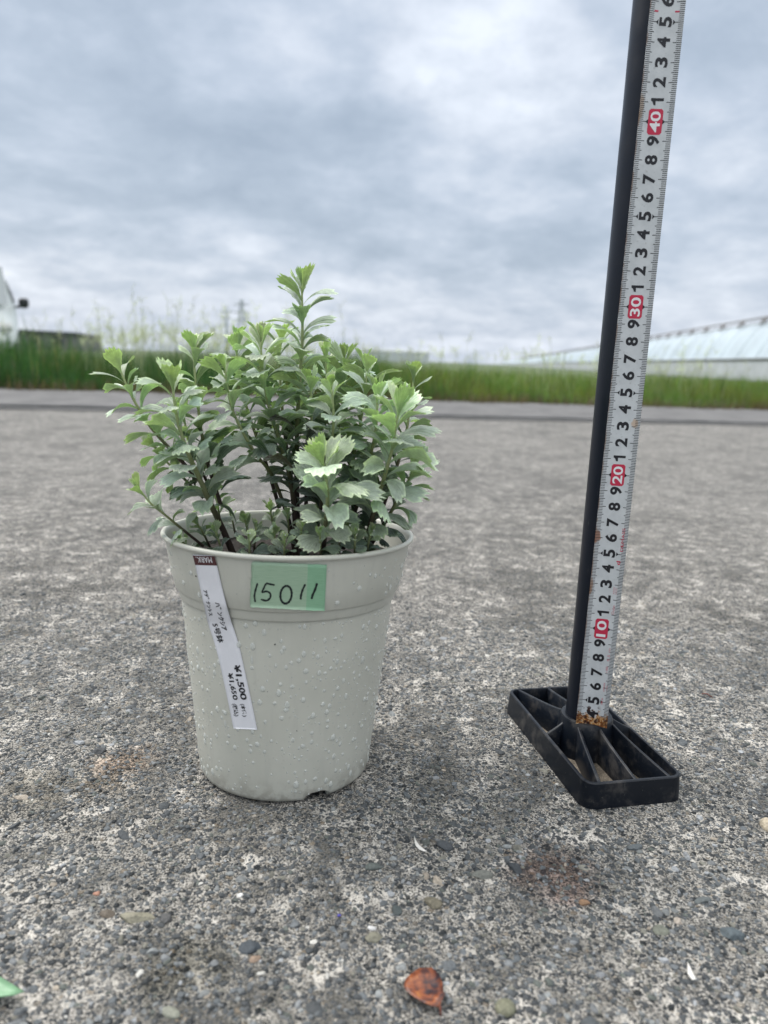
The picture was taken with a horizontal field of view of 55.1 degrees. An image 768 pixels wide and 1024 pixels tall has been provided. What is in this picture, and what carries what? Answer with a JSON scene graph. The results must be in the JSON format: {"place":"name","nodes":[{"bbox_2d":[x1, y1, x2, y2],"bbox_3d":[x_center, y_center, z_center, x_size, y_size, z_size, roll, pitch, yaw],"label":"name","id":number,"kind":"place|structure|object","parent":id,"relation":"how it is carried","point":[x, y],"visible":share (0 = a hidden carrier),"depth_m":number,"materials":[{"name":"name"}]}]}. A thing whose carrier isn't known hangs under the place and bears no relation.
{"place":"outdoors","nodes":[
{"label":"outdoors","id":0,"kind":"place"},
{"bbox_2d":[18,329,101,351],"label":"shed","id":1,"kind":"structure","parent":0,"point":[55,335],"depth_m":53.76,"materials":[{"name":"grey"}]},
{"bbox_2d":[0,409,767,1023],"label":"pavement","id":2,"kind":"structure","parent":0,"point":[498,529],"depth_m":0.49,"materials":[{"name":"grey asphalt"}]},
{"bbox_2d":[0,977,23,996],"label":"fallen leaf","id":3,"kind":"object","parent":2,"relation":"on","point":[7,988],"visible":1,"depth_m":0.29,"materials":[{"name":"green plant"}]},
{"bbox_2d":[91,747,106,754],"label":"pebble","id":4,"kind":"object","parent":2,"relation":"on","point":[99,750],"visible":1,"depth_m":0.48,"materials":[{"name":"stone"}]},
{"bbox_2d":[100,909,114,918],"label":"pebble","id":5,"kind":"object","parent":2,"relation":"on","point":[107,913],"visible":1,"depth_m":0.34,"materials":[{"name":"stone"}]},
{"bbox_2d":[119,912,154,923],"bbox_3d":[-0.115,0.188,0.340,0.017,0.005,0.007,2,12,0],"label":"pebble","id":6,"kind":"object","parent":2,"relation":"on","point":[132,917],"visible":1,"depth_m":0.34,"materials":[{"name":"stone"}]},
{"bbox_2d":[160,913,171,923],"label":"pebble","id":7,"kind":"object","parent":2,"relation":"on","point":[165,918],"visible":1,"depth_m":0.34,"materials":[{"name":"stone"}]},
{"bbox_2d":[162,1006,179,1018],"bbox_3d":[-0.085,0.199,0.292,0.008,0.003,0.006,2,12,0],"label":"pebble","id":8,"kind":"object","parent":2,"relation":"on","point":[169,1012],"visible":1,"depth_m":0.29,"materials":[{"name":"stone"}]},
{"bbox_2d":[238,941,260,954],"bbox_3d":[-0.060,0.193,0.326,0.010,0.004,0.007,2,12,0],"label":"pebble","id":9,"kind":"object","parent":2,"relation":"on","point":[248,947],"visible":1,"depth_m":0.33,"materials":[{"name":"stone"}]},
{"bbox_2d":[249,955,260,962],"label":"pebble","id":10,"kind":"object","parent":2,"relation":"on","point":[254,958],"visible":1,"depth_m":0.32,"materials":[{"name":"stone"}]},
{"bbox_2d":[160,510,413,800],"bbox_3d":[-0.061,0.085,0.471,0.154,0.158,0.154,2,12,0],"label":"plant pot","id":11,"kind":"object","parent":2,"relation":"on","point":[285,654],"visible":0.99,"depth_m":0.41,"materials":[{"name":"grey plastic"}]},
{"bbox_2d":[90,262,441,555],"bbox_3d":[-0.066,-0.055,0.434,0.198,0.180,0.153,2,12,0],"label":"potted shrub","id":12,"kind":"object","parent":11,"relation":"on","point":[316,467],"visible":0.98,"depth_m":0.41,"materials":[{"name":"green plant"}]},
{"bbox_2d":[367,925,375,930],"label":"pebble","id":13,"kind":"object","parent":2,"relation":"on","point":[370,928],"visible":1,"depth_m":0.34,"materials":[{"name":"stone"}]},
{"bbox_2d":[365,932,381,942],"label":"pebble","id":14,"kind":"object","parent":2,"relation":"on","point":[373,937],"visible":1,"depth_m":0.33,"materials":[{"name":"stone"}]},
{"bbox_2d":[365,863,382,870],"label":"pebble","id":15,"kind":"object","parent":2,"relation":"on","point":[372,866],"visible":1,"depth_m":0.38,"materials":[{"name":"stone"}]},
{"bbox_2d":[392,905,401,915],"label":"pebble","id":16,"kind":"object","parent":2,"relation":"on","point":[396,910],"visible":1,"depth_m":0.35,"materials":[{"name":"stone"}]},
{"bbox_2d":[414,836,426,851],"bbox_3d":[0.020,0.179,0.397,0.006,0.001,0.012,2,12,0],"label":"dry petal","id":17,"kind":"object","parent":2,"relation":"on","point":[418,846],"visible":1,"depth_m":0.40,"materials":[{"name":"white plant"}]},
{"bbox_2d":[404,967,444,1015],"bbox_3d":[0.017,0.197,0.303,0.016,0.004,0.021,2,12,0],"label":"fallen leaf","id":18,"kind":"object","parent":2,"relation":"on","point":[424,985],"visible":1,"depth_m":0.31,"materials":[{"name":"orange plant"}]},
{"bbox_2d":[424,897,442,909],"bbox_3d":[0.024,0.190,0.357,0.009,0.004,0.007,2,12,0],"label":"pebble","id":19,"kind":"object","parent":2,"relation":"on","point":[434,903],"visible":1,"depth_m":0.36,"materials":[{"name":"stone"}]},
{"bbox_2d":[437,840,453,851],"bbox_3d":[0.033,0.181,0.398,0.009,0.005,0.008,2,12,0],"label":"pebble","id":20,"kind":"object","parent":2,"relation":"on","point":[446,846],"visible":1,"depth_m":0.40,"materials":[{"name":"stone"}]},
{"bbox_2d":[472,870,492,878],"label":"pebble","id":21,"kind":"object","parent":2,"relation":"on","point":[482,874],"visible":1,"depth_m":0.38,"materials":[{"name":"stone"}]},
{"bbox_2d":[495,998,515,1016],"bbox_3d":[0.050,0.203,0.301,0.009,0.005,0.008,2,12,0],"label":"pebble","id":22,"kind":"object","parent":2,"relation":"on","point":[505,1007],"visible":1,"depth_m":0.30,"materials":[{"name":"stone"}]},
{"bbox_2d":[508,862,521,873],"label":"pebble","id":23,"kind":"object","parent":2,"relation":"on","point":[515,868],"visible":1,"depth_m":0.38,"materials":[{"name":"stone"}]},
{"bbox_2d":[579,899,589,905],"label":"pebble","id":24,"kind":"object","parent":2,"relation":"on","point":[583,902],"visible":1,"depth_m":0.36,"materials":[{"name":"stone"}]},
{"bbox_2d":[507,0,685,808],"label":"measuring pole","id":25,"kind":"object","parent":2,"relation":"on","point":[592,747],"visible":1,"depth_m":0.45,"materials":[{"name":"black plastic"}]},
{"bbox_2d":[627,843,641,850],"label":"pebble","id":26,"kind":"object","parent":2,"relation":"on","point":[635,847],"visible":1,"depth_m":0.40,"materials":[{"name":"stone"}]},
{"bbox_2d":[652,924,669,935],"bbox_3d":[0.130,0.197,0.346,0.008,0.003,0.006,2,12,0],"label":"pebble","id":27,"kind":"object","parent":2,"relation":"on","point":[659,929],"visible":1,"depth_m":0.34,"materials":[{"name":"stone"}]},
{"bbox_2d":[674,917,682,924],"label":"pebble","id":28,"kind":"object","parent":2,"relation":"on","point":[677,920],"visible":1,"depth_m":0.35,"materials":[{"name":"stone"}]},
{"bbox_2d":[687,962,695,979],"bbox_3d":[0.133,0.200,0.320,0.002,0.001,0.009,2,12,0],"label":"dry petal","id":29,"kind":"object","parent":2,"relation":"on","point":[691,973],"visible":1,"depth_m":0.32,"materials":[{"name":"white plant"}]},
{"bbox_2d":[694,897,711,903],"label":"pebble","id":30,"kind":"object","parent":2,"relation":"on","point":[699,900],"visible":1,"depth_m":0.37,"materials":[{"name":"stone"}]},
{"bbox_2d":[720,927,744,940],"bbox_3d":[0.164,0.198,0.345,0.011,0.005,0.008,2,12,0],"label":"pebble","id":31,"kind":"object","parent":2,"relation":"on","point":[732,933],"visible":1,"depth_m":0.34,"materials":[{"name":"stone"}]},
{"bbox_2d":[759,817,767,831],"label":"pebble","id":32,"kind":"object","parent":2,"relation":"on","point":[763,823],"visible":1,"depth_m":0.43,"materials":[{"name":"stone"}]},
{"bbox_2d":[0,0,767,364],"label":"sky","id":33,"kind":"structure","parent":0,"point":[448,168],"materials":[{"name":"grey"}]},
{"bbox_2d":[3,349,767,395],"bbox_3d":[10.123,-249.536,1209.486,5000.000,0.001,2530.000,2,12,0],"label":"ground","id":34,"kind":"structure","parent":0,"point":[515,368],"depth_m":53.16,"materials":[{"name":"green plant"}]},
{"bbox_2d":[0,267,28,349],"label":"parked van","id":35,"kind":"object","parent":34,"relation":"on","point":[8,311],"visible":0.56,"depth_m":13.81,"materials":[{"name":"white paint"}]},
{"bbox_2d":[221,306,232,354],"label":"utility pole","id":36,"kind":"object","parent":34,"relation":"on","point":[226,311],"visible":0.7,"depth_m":87.33,"materials":[{"name":"silver metal"}]},
{"bbox_2d":[233,299,249,352],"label":"power pylon","id":37,"kind":"object","parent":34,"relation":"on","point":[241,311],"visible":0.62,"depth_m":290.12,"materials":[{"name":"silver metal"}]},
{"bbox_2d":[0,284,750,401],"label":"seed stalks","id":38,"kind":"object","parent":34,"relation":"on","point":[142,333],"visible":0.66,"depth_m":5.26,"materials":[{"name":"green plant"}]},
{"bbox_2d":[0,313,767,409],"bbox_3d":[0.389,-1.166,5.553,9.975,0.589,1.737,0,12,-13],"label":"grass","id":39,"kind":"structure","parent":34,"relation":"on","point":[22,363],"depth_m":5.08,"materials":[{"name":"green plant"}]},
{"bbox_2d":[0,388,767,423],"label":"kerb","id":40,"kind":"structure","parent":34,"relation":"on","point":[91,399],"depth_m":3.98,"materials":[{"name":"concrete"}]},
{"bbox_2d":[0,376,767,409],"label":"dry grass","id":41,"kind":"structure","parent":40,"relation":"on","point":[493,400],"depth_m":4.84,"materials":[{"name":"green plant"}]},
{"bbox_2d":[0,406,767,425],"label":"kerb","id":42,"kind":"structure","parent":34,"relation":"on","point":[418,417],"depth_m":3.49,"materials":[{"name":"concrete"}]},
{"bbox_2d":[362,349,430,362],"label":"building","id":43,"kind":"structure","parent":34,"relation":"on","point":[405,354],"depth_m":117.43,"materials":[{"name":"white"}]},
{"bbox_2d":[500,316,767,381],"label":"greenhouse","id":44,"kind":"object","parent":34,"relation":"on","point":[748,342],"visible":0.79,"depth_m":39.72,"materials":[{"name":"grey plastic"}]}
]}

